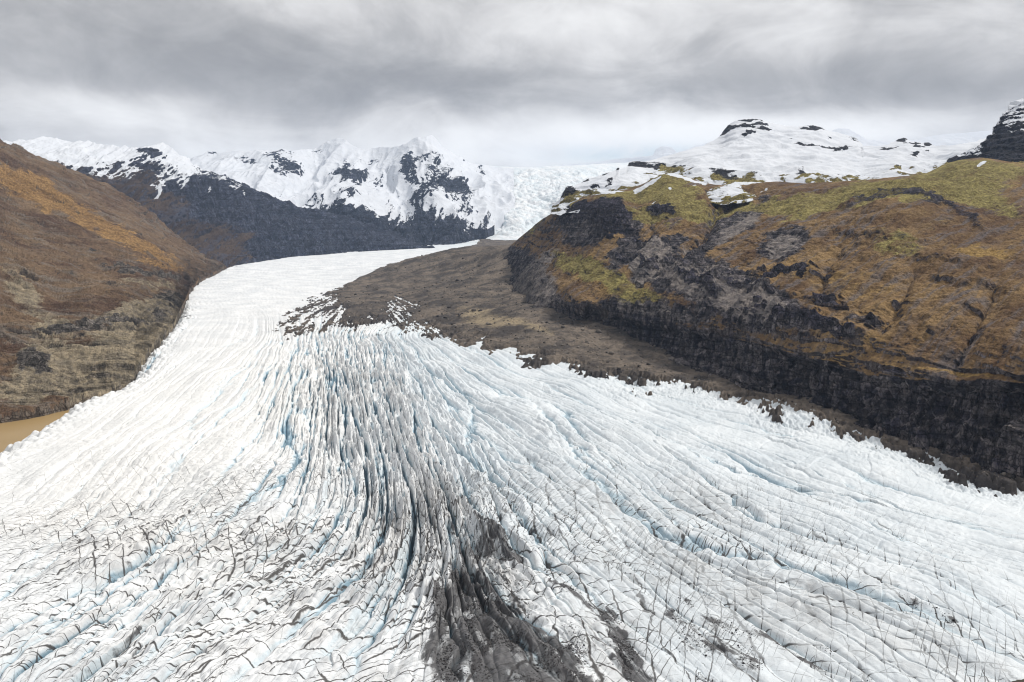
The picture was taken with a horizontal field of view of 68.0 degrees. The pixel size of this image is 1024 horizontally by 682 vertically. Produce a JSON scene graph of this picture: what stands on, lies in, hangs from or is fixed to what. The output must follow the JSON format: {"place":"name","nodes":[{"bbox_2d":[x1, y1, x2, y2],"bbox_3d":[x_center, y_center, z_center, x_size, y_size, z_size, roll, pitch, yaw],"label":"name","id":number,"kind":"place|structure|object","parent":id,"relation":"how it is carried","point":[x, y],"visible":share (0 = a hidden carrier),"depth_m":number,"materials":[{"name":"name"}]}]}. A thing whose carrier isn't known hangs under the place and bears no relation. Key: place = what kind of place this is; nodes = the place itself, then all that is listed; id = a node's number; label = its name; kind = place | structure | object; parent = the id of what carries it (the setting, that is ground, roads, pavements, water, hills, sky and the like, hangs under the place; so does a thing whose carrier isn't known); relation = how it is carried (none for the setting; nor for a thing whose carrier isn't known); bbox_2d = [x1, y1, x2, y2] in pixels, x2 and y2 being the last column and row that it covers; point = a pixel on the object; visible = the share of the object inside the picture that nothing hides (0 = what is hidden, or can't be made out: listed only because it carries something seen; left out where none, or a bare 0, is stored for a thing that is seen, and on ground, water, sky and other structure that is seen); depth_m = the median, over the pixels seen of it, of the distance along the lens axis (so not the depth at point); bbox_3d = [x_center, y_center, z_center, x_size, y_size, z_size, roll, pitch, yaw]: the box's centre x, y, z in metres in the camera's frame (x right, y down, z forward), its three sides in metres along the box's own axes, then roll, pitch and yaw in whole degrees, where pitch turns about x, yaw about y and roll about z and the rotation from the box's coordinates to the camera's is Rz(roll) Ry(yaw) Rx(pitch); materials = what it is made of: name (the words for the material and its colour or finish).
{"place":"outdoors","nodes":[
{"label":"outdoors","id":0,"kind":"place"},
{"bbox_2d":[0,409,69,452],"bbox_3d":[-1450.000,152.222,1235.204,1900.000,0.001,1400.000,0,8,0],"label":"water","id":1,"kind":"structure","parent":0,"point":[13,432],"depth_m":1279.10,"materials":[{"name":"beige liquid"}]},
{"bbox_2d":[0,139,236,422],"bbox_3d":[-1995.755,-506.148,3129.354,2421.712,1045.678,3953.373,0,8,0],"label":"hill","id":2,"kind":"structure","parent":0,"point":[99,281],"depth_m":2337.01,"materials":[{"name":"brown soil"}]},
{"bbox_2d":[3,136,434,267],"bbox_3d":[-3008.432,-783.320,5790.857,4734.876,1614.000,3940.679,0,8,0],"label":"mountain","id":3,"kind":"structure","parent":0,"point":[226,221],"depth_m":5701.51,"materials":[{"name":"grey stone"}]},
{"bbox_2d":[190,135,514,245],"bbox_3d":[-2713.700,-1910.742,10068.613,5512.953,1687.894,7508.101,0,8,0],"label":"snowy mountain","id":4,"kind":"structure","parent":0,"point":[428,190],"depth_m":8934.39,"materials":[{"name":"white snow"}]},
{"bbox_2d":[0,242,1023,681],"bbox_3d":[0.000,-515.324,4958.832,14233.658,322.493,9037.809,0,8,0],"label":"glacier","id":5,"kind":"object","parent":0,"point":[228,484],"visible":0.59,"depth_m":767.42,"materials":[{"name":"white ice"}]},
{"bbox_2d":[272,239,1023,496],"bbox_3d":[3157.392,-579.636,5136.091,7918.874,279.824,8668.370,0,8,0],"label":"moraine","id":6,"kind":"structure","parent":5,"relation":"on","point":[450,262],"depth_m":1923.20,"materials":[{"name":"gravel"}]},
{"bbox_2d":[288,252,1015,490],"bbox_3d":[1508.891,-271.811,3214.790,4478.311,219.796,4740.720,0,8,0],"label":"boulders","id":7,"kind":"object","parent":6,"relation":"on","point":[667,365],"visible":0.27,"depth_m":1858.89,"materials":[{"name":"stone"}]},
{"bbox_2d":[424,506,955,681],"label":"ice debris","id":8,"kind":"object","parent":5,"relation":"on","point":[485,639],"visible":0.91,"depth_m":563.54,"materials":[{"name":"stone"}]},
{"bbox_2d":[0,0,1023,167],"label":"sky","id":9,"kind":"structure","parent":0,"point":[509,83],"materials":[{"name":"grey"}]},
{"bbox_2d":[465,163,628,242],"bbox_3d":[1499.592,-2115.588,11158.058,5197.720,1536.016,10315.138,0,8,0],"label":"icefall","id":10,"kind":"object","parent":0,"point":[537,191],"visible":0.27,"depth_m":10091.69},
{"bbox_2d":[503,157,1023,477],"bbox_3d":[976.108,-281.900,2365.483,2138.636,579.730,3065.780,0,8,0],"label":"hill","id":11,"kind":"structure","parent":0,"point":[892,306],"depth_m":1527.49,"materials":[{"name":"plant"}]},
{"bbox_2d":[550,118,985,214],"bbox_3d":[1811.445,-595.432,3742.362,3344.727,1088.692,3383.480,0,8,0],"label":"mountain table","id":12,"kind":"object","parent":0,"point":[733,157],"visible":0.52,"depth_m":3115.82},
{"bbox_2d":[559,128,992,165],"bbox_3d":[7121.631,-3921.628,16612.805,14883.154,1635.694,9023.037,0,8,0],"label":"ice cap","id":13,"kind":"object","parent":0,"point":[935,140],"visible":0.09,"depth_m":16232.89,"materials":[{"name":"white snow"}]},
{"bbox_2d":[947,98,1023,162],"bbox_3d":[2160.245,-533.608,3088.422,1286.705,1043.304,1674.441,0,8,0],"label":"mountain","id":14,"kind":"structure","parent":0,"point":[1004,141],"depth_m":2740.01,"materials":[{"name":"grey stone"}]}
]}

